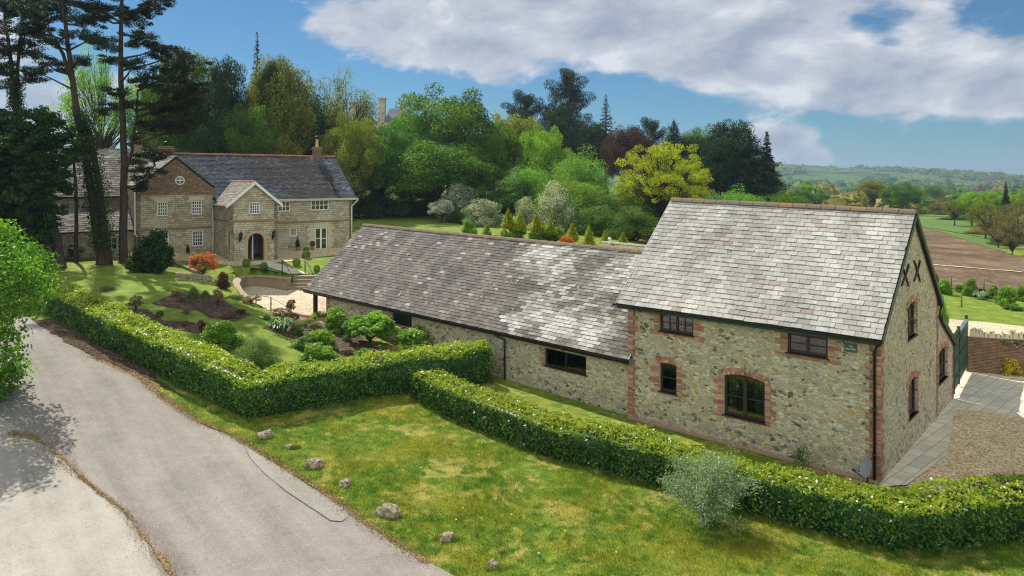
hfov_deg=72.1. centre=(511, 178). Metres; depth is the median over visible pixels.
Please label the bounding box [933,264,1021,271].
field path
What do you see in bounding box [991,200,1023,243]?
bare tree
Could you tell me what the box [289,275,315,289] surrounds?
garden steps
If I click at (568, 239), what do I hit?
azalea
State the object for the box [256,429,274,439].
verge stone
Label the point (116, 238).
window
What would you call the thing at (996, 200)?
hedgerow tree
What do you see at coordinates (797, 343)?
window
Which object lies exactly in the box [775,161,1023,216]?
woodland
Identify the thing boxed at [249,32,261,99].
thin conifer
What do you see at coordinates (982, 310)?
lawn
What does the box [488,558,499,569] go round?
verge stone
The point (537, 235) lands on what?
clipped bush
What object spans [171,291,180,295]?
border plant
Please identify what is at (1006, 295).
border shrub
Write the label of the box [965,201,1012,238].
hedgerow tree
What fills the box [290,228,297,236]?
window
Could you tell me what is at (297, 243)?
potted plant
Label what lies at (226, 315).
border plant
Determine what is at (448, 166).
tree
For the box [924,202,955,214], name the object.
valley tree
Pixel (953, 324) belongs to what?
garden track
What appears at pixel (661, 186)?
yellow oak
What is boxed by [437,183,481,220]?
hawthorn
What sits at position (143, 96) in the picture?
leafy tree
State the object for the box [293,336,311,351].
garden bush
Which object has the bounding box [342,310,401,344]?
standard bush
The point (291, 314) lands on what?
border plant
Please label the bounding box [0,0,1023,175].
sky
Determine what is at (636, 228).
scrub thicket
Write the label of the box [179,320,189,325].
border plant
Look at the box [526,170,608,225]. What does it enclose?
willow thicket
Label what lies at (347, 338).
border plant
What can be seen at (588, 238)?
golden conifer
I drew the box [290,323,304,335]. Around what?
garden bush
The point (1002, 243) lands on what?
hedgerow bush
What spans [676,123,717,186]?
leafy tree
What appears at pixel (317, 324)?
border plant
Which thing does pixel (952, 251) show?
ploughed field
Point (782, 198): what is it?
green thicket
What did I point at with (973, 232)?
hedgerow bush
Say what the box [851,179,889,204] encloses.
field oak
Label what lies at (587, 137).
dark tree
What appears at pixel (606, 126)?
ragged pine
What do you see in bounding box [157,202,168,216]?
window
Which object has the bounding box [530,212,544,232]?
golden conifer
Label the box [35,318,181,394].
hedge soil
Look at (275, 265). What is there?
flagged path
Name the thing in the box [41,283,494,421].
laurel hedge
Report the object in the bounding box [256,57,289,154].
ivy tree
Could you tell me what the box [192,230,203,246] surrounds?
window
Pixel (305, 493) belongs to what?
road patch
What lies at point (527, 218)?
hawthorn
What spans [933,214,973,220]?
hedgerow bush
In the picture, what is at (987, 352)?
brick garden wall
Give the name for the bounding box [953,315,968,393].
green gate
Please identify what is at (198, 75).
dark tree
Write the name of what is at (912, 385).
window
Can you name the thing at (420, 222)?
back lawn
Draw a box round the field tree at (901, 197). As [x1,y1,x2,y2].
[877,181,928,208]
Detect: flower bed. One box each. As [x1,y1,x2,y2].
[128,308,209,332]
[153,292,250,320]
[262,315,386,360]
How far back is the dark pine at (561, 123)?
143.28 m
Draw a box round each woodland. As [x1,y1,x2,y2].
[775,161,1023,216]
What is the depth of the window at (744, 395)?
26.54 m
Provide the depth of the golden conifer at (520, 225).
56.80 m
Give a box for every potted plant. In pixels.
[295,237,300,250]
[310,241,314,249]
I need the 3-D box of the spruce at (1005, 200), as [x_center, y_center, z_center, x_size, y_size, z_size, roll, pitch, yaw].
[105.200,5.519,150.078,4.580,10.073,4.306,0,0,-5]
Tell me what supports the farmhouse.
on the ground at (544, 399)
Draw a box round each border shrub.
[939,278,952,294]
[954,284,962,292]
[960,277,977,296]
[975,289,987,298]
[987,285,997,299]
[995,284,1019,305]
[1002,304,1023,310]
[1014,285,1023,301]
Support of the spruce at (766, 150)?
on the ground at (544, 399)
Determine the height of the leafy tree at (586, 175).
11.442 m
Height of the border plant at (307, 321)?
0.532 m
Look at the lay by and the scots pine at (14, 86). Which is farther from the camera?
the scots pine at (14, 86)
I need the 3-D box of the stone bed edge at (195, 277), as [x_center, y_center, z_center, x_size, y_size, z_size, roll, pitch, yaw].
[-22.412,6.967,49.691,2.366,0.820,0.365,0,0,-23]
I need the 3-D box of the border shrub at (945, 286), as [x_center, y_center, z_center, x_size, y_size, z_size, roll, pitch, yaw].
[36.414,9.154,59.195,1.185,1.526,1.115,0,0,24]
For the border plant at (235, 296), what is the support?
on the garden lawn at (150, 288)
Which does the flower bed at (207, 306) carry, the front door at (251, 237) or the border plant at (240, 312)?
the border plant at (240, 312)
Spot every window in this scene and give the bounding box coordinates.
[109,237,118,249]
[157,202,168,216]
[175,176,184,184]
[191,200,201,214]
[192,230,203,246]
[249,202,260,214]
[278,201,289,211]
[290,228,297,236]
[311,200,329,210]
[394,313,411,326]
[543,348,586,376]
[657,314,694,337]
[658,363,677,395]
[722,374,765,425]
[785,333,828,359]
[908,302,917,341]
[909,377,918,421]
[939,347,948,385]
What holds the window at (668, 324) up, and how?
in the granary house
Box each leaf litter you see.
[2,425,198,575]
[47,332,434,567]
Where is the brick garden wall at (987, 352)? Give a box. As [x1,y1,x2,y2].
[966,326,1023,375]
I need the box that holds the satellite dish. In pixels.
[851,458,871,485]
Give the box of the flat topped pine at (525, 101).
[491,89,543,129]
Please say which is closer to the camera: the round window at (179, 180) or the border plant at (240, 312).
the border plant at (240, 312)
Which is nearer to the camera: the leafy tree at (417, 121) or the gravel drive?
the gravel drive
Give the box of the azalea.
[557,235,573,242]
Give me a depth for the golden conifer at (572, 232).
56.82 m
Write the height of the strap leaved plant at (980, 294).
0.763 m
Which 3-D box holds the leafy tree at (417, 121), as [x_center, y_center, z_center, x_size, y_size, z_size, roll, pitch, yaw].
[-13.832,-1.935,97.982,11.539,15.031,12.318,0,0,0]
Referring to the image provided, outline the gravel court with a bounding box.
[242,286,341,325]
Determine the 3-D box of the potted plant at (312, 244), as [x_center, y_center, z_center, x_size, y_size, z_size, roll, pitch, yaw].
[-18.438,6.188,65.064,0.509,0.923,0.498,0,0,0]
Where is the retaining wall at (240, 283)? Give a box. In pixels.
[232,275,291,297]
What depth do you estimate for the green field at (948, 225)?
141.96 m
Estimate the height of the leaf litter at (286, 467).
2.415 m
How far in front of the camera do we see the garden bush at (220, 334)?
34.96 m
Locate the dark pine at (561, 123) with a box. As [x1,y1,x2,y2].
[538,105,581,165]
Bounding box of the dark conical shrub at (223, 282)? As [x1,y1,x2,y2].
[215,271,230,289]
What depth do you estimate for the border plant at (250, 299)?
45.82 m
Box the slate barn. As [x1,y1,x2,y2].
[300,224,642,415]
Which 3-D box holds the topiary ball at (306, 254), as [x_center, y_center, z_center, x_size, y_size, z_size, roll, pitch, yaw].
[-17.765,6.568,60.765,0.761,0.825,0.744,0,0,2]
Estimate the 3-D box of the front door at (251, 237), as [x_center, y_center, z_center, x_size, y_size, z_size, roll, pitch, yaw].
[-21.907,5.850,59.132,0.100,2.200,0.800,0,0,-37]
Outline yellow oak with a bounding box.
[613,141,712,220]
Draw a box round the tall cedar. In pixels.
[533,67,596,149]
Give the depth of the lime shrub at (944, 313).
35.79 m
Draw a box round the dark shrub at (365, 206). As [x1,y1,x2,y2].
[353,178,393,218]
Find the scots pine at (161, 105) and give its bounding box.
[70,0,217,263]
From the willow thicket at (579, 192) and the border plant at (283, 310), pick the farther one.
the willow thicket at (579, 192)
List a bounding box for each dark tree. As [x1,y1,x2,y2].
[144,46,216,151]
[170,107,247,153]
[216,101,285,154]
[288,93,332,154]
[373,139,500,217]
[565,121,610,170]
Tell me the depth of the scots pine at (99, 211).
51.74 m
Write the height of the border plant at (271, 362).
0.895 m
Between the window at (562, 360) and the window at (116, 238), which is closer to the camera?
the window at (562, 360)
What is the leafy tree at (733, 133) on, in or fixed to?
on the ground at (544, 399)
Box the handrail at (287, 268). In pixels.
[282,260,292,282]
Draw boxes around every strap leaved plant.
[266,316,297,331]
[267,319,282,328]
[286,339,297,346]
[972,290,987,299]
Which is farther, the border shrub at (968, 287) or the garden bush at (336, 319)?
the border shrub at (968, 287)
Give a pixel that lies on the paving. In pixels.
(990, 393)
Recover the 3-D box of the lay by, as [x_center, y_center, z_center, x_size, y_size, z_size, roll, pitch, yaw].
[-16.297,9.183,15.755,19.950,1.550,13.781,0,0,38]
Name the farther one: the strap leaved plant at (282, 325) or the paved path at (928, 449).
the strap leaved plant at (282, 325)
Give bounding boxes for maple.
[0,218,65,402]
[389,82,520,197]
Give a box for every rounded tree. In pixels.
[499,112,549,176]
[515,123,578,181]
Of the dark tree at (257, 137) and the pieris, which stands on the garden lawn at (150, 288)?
the pieris
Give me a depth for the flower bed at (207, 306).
42.09 m
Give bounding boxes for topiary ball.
[242,259,249,266]
[260,262,267,269]
[292,258,300,265]
[302,250,309,258]
[314,265,319,271]
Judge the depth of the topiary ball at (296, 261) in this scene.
57.61 m
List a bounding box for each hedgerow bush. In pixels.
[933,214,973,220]
[960,228,993,234]
[970,221,1011,230]
[986,236,1021,245]
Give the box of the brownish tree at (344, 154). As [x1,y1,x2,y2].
[318,111,387,220]
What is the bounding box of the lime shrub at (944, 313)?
[938,295,948,323]
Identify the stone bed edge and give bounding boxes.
[170,260,200,273]
[176,272,212,281]
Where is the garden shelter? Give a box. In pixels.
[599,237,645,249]
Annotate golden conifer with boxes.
[501,208,514,228]
[513,212,527,232]
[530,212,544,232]
[542,219,557,234]
[565,222,579,242]
[581,224,595,244]
[597,231,608,244]
[617,232,627,242]
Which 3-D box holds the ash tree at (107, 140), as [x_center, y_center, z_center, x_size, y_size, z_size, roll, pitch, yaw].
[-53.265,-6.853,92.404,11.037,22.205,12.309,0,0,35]
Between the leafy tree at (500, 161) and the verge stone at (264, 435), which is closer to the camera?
the verge stone at (264, 435)
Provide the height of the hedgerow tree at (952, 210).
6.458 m
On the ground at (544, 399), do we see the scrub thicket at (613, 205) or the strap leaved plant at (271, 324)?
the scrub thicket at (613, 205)
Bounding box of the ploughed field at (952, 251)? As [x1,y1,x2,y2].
[922,228,1023,291]
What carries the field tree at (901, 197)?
on the ground at (544, 399)
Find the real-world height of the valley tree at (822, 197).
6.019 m
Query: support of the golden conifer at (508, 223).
on the ground at (544, 399)
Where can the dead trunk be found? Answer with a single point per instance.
(74, 251)
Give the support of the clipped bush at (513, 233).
on the ground at (544, 399)
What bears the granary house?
on the ground at (544, 399)
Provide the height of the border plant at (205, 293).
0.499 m
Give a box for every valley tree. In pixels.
[787,188,817,203]
[814,193,837,203]
[921,185,950,203]
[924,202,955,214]
[937,189,965,201]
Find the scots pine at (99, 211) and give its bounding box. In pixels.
[8,0,119,265]
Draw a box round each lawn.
[54,265,302,369]
[178,255,334,276]
[354,214,508,235]
[942,292,1023,325]
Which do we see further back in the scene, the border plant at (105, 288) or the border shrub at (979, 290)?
the border shrub at (979, 290)
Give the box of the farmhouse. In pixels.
[1,136,358,260]
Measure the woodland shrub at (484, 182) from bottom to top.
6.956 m
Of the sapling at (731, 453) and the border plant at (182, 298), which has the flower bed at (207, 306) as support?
the border plant at (182, 298)
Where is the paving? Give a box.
[935,370,1023,419]
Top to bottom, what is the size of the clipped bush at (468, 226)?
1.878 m
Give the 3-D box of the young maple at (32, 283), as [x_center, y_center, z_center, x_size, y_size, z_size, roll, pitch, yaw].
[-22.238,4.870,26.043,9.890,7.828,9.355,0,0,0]
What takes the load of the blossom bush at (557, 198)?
on the ground at (544, 399)
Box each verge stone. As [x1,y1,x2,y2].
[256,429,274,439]
[286,444,293,448]
[304,457,323,469]
[338,478,350,487]
[375,503,400,518]
[439,531,453,542]
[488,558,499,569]
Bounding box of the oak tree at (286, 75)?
[242,53,319,154]
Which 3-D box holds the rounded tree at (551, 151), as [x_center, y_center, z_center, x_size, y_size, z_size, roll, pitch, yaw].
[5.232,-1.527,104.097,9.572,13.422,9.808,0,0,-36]
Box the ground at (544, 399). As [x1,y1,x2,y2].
[0,185,1023,575]
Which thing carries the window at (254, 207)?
in the farmhouse
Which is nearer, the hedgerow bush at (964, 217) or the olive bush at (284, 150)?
the olive bush at (284, 150)
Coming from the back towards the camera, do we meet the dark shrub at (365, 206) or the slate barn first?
the dark shrub at (365, 206)
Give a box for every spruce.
[751,131,785,201]
[998,181,1011,216]
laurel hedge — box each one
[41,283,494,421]
[409,368,1023,555]
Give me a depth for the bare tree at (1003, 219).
103.92 m
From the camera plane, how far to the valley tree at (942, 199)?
323.22 m
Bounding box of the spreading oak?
[298,65,381,147]
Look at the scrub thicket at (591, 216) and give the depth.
71.21 m
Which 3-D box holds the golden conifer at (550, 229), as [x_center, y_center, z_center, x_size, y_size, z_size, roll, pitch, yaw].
[3.043,3.918,57.004,1.374,1.377,1.359,0,0,-11]
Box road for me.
[0,316,453,575]
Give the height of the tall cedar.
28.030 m
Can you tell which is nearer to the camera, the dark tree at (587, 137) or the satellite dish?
the satellite dish
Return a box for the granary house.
[612,197,958,484]
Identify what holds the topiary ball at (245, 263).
on the lawn at (322, 261)
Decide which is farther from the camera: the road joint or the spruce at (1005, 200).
the spruce at (1005, 200)
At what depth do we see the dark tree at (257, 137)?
82.33 m
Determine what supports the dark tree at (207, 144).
on the ground at (544, 399)
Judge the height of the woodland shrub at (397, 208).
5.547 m
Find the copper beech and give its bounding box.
[599,124,654,189]
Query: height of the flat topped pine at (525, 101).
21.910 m
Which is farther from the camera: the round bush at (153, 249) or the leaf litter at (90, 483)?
the round bush at (153, 249)
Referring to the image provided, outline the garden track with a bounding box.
[948,319,1023,333]
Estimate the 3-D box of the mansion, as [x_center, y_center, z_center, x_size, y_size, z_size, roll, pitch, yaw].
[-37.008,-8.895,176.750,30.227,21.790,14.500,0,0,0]
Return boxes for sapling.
[725,445,746,457]
[787,438,818,470]
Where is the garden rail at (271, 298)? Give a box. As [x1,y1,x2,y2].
[255,294,289,312]
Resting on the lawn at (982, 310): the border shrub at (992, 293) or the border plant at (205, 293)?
the border shrub at (992, 293)
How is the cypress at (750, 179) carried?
on the ground at (544, 399)
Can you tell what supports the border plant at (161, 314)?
on the flower bed at (192, 327)
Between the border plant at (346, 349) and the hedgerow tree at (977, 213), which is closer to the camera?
the border plant at (346, 349)
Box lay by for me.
[0,416,160,575]
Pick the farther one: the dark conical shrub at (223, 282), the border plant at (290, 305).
the dark conical shrub at (223, 282)
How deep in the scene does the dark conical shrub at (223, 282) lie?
48.47 m
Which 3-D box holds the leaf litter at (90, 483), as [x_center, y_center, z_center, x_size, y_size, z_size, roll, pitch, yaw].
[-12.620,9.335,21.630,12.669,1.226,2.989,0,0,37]
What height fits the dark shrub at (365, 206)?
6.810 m
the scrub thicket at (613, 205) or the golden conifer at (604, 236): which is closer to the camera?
the golden conifer at (604, 236)
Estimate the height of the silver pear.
2.131 m
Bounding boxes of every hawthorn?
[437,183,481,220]
[459,198,503,226]
[511,196,536,227]
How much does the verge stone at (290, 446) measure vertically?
0.217 m
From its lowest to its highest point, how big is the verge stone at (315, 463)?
0.408 m
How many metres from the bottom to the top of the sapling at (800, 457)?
1.227 m
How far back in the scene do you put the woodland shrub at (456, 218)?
82.67 m
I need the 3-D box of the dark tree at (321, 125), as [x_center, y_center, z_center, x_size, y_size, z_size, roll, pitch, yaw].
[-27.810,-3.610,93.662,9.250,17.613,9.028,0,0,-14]
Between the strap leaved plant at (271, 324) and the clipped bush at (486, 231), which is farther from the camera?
the clipped bush at (486, 231)
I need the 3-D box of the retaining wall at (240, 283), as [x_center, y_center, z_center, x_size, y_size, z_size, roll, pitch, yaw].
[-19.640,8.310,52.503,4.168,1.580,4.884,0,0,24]
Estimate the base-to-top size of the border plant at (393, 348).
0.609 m
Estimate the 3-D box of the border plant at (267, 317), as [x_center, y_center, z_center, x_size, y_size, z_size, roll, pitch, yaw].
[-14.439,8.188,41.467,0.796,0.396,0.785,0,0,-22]
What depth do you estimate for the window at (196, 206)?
59.80 m
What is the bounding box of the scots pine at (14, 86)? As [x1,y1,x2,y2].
[0,0,65,259]
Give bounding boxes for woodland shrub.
[368,181,420,216]
[403,187,447,215]
[444,168,505,214]
[446,206,484,223]
[484,176,537,221]
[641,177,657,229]
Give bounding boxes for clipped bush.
[461,220,477,233]
[481,224,491,234]
[499,223,526,238]
[527,224,552,240]
[545,227,566,241]
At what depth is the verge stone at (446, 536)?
19.48 m
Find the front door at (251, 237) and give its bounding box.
[249,235,252,258]
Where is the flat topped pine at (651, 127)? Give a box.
[630,116,667,153]
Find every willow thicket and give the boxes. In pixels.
[503,155,554,215]
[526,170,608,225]
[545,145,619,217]
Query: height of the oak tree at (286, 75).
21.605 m
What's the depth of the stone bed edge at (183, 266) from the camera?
52.45 m
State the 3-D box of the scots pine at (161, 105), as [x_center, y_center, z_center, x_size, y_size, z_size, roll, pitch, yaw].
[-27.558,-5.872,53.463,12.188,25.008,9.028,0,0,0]
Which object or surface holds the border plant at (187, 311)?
on the garden lawn at (150, 288)
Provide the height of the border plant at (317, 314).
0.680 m
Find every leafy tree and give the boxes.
[126,80,177,147]
[378,112,449,214]
[451,129,512,189]
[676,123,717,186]
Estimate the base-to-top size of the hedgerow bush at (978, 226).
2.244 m
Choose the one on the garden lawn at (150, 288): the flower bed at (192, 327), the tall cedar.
the flower bed at (192, 327)
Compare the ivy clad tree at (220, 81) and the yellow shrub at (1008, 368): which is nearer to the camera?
the yellow shrub at (1008, 368)
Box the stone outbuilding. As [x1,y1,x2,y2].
[48,148,201,165]
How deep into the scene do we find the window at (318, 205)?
66.52 m
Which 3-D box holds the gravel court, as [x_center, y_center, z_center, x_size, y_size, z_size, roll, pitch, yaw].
[-11.618,8.678,52.094,15.275,1.946,17.292,0,0,-37]
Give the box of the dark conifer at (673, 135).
[647,120,701,197]
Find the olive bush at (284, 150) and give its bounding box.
[267,133,302,154]
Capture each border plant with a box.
[99,286,115,290]
[127,295,143,309]
[155,311,163,317]
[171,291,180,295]
[176,296,185,301]
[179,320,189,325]
[181,309,189,314]
[187,286,199,298]
[198,320,205,333]
[200,290,210,296]
[212,289,223,305]
[222,312,235,317]
[227,294,244,299]
[235,309,245,313]
[241,295,261,302]
[256,359,278,372]
[262,314,272,320]
[269,308,291,315]
[283,312,299,320]
[285,298,295,312]
[300,318,314,327]
[307,321,321,330]
[311,311,326,321]
[338,347,354,353]
[341,334,351,341]
[386,346,401,351]
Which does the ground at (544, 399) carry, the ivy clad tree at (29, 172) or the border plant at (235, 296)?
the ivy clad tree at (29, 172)
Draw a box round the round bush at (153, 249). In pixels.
[125,228,176,273]
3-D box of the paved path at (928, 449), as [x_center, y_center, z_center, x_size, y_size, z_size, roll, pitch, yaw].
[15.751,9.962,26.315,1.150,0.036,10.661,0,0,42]
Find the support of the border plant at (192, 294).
on the flower bed at (207, 306)
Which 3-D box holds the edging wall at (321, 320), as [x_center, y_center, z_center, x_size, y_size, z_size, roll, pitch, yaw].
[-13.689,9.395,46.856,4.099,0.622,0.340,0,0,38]
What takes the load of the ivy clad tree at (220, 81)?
on the ground at (544, 399)
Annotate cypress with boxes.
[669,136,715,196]
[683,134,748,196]
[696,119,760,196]
[712,129,796,201]
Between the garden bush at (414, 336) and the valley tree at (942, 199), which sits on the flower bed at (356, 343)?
the garden bush at (414, 336)
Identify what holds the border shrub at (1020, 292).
on the lawn at (982, 310)
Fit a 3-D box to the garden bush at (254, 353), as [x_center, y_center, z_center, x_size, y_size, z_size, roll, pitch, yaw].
[-11.875,8.240,32.706,2.701,1.820,2.665,0,0,9]
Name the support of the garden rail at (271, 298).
on the gravel court
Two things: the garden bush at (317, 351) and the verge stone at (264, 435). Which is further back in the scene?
the garden bush at (317, 351)
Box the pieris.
[187,252,219,273]
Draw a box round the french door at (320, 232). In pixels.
[315,227,326,248]
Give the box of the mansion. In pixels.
[326,98,419,185]
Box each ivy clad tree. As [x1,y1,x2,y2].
[0,105,92,268]
[201,54,254,146]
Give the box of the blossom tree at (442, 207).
[427,199,454,222]
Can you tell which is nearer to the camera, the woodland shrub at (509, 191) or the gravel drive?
the gravel drive
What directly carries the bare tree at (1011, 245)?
on the ground at (544, 399)
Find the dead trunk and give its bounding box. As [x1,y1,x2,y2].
[67,161,84,261]
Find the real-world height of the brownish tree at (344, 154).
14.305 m
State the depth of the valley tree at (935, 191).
377.23 m
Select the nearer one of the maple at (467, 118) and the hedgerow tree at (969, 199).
the maple at (467, 118)
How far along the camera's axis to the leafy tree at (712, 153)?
121.11 m
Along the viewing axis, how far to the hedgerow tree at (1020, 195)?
150.18 m
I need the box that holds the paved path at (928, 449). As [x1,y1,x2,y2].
[878,409,954,485]
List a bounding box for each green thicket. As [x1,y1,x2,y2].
[701,189,723,199]
[715,183,766,201]
[761,185,812,203]
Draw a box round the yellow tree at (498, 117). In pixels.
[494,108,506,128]
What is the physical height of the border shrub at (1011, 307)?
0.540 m
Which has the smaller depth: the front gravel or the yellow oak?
the front gravel
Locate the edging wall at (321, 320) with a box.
[293,312,324,323]
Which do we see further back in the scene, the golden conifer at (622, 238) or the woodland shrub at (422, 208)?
the woodland shrub at (422, 208)
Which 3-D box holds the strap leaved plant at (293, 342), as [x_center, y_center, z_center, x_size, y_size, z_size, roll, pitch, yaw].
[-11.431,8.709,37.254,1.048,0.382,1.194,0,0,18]
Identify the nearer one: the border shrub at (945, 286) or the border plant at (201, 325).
the border plant at (201, 325)
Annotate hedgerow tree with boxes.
[941,198,972,225]
[955,191,993,225]
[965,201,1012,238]
[979,188,1008,214]
[1008,189,1023,214]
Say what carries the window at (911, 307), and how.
in the granary house
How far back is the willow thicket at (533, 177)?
90.62 m
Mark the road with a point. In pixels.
(225, 504)
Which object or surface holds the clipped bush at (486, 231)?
on the ground at (544, 399)
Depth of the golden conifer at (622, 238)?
56.88 m
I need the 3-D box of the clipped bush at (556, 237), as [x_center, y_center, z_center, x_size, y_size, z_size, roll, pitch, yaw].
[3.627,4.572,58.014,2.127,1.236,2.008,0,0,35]
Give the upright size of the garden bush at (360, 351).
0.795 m
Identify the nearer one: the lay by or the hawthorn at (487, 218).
the lay by
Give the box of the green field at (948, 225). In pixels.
[920,218,1023,253]
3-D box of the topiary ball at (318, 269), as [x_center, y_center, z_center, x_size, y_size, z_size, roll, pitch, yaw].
[-15.716,7.241,56.666,0.563,0.684,0.576,0,0,21]
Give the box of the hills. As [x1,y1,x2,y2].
[504,164,1022,196]
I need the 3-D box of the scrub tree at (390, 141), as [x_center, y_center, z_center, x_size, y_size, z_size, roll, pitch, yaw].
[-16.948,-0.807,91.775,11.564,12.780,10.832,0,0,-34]
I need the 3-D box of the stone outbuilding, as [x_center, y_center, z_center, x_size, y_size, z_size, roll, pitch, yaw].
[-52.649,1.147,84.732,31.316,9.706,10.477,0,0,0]
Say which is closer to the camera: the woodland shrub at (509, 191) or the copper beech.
the woodland shrub at (509, 191)
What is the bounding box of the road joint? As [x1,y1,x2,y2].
[244,446,347,520]
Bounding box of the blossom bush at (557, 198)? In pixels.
[525,180,583,232]
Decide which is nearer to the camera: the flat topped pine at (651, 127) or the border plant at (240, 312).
the border plant at (240, 312)
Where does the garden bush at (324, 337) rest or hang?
on the flower bed at (356, 343)
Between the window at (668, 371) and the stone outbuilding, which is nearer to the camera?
the window at (668, 371)
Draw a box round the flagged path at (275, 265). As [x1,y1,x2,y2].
[252,261,307,273]
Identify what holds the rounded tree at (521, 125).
on the ground at (544, 399)
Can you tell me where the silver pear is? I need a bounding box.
[651,442,772,538]
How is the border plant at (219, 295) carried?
on the flower bed at (207, 306)
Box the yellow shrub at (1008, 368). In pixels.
[1001,358,1023,376]
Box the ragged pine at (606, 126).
[591,94,621,186]
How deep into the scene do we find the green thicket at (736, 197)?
99.70 m
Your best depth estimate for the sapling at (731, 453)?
24.46 m
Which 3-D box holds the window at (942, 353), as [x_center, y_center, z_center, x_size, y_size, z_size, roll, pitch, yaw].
[18.524,8.003,30.351,0.201,1.450,1.862,0,0,42]
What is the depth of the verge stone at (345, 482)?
22.75 m
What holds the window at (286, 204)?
in the farmhouse
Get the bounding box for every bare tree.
[975,210,1021,247]
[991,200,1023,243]
[994,219,1023,254]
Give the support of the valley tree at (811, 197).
on the ground at (544, 399)
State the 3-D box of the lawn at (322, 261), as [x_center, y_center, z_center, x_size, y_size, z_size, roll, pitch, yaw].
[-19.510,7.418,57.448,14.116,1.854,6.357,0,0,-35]
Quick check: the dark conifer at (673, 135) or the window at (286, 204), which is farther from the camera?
the dark conifer at (673, 135)
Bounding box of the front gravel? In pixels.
[172,247,341,265]
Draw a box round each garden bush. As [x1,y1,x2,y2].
[198,320,243,348]
[230,337,286,373]
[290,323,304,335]
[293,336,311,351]
[297,342,342,365]
[309,329,338,350]
[321,306,350,334]
[353,348,370,360]
[390,324,432,354]
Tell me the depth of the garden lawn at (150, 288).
43.77 m
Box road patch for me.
[243,444,348,520]
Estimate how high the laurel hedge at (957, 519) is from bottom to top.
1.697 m
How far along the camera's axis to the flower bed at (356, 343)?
39.18 m
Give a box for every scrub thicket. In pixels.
[569,205,626,236]
[584,184,657,234]
[599,205,658,241]
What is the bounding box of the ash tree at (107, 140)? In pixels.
[48,41,140,148]
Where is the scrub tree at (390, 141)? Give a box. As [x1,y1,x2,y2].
[348,124,425,217]
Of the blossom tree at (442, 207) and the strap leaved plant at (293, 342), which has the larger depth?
the blossom tree at (442, 207)
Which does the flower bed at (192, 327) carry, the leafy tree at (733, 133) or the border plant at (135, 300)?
the border plant at (135, 300)
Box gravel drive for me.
[906,409,1023,493]
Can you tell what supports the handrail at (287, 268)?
on the garden steps

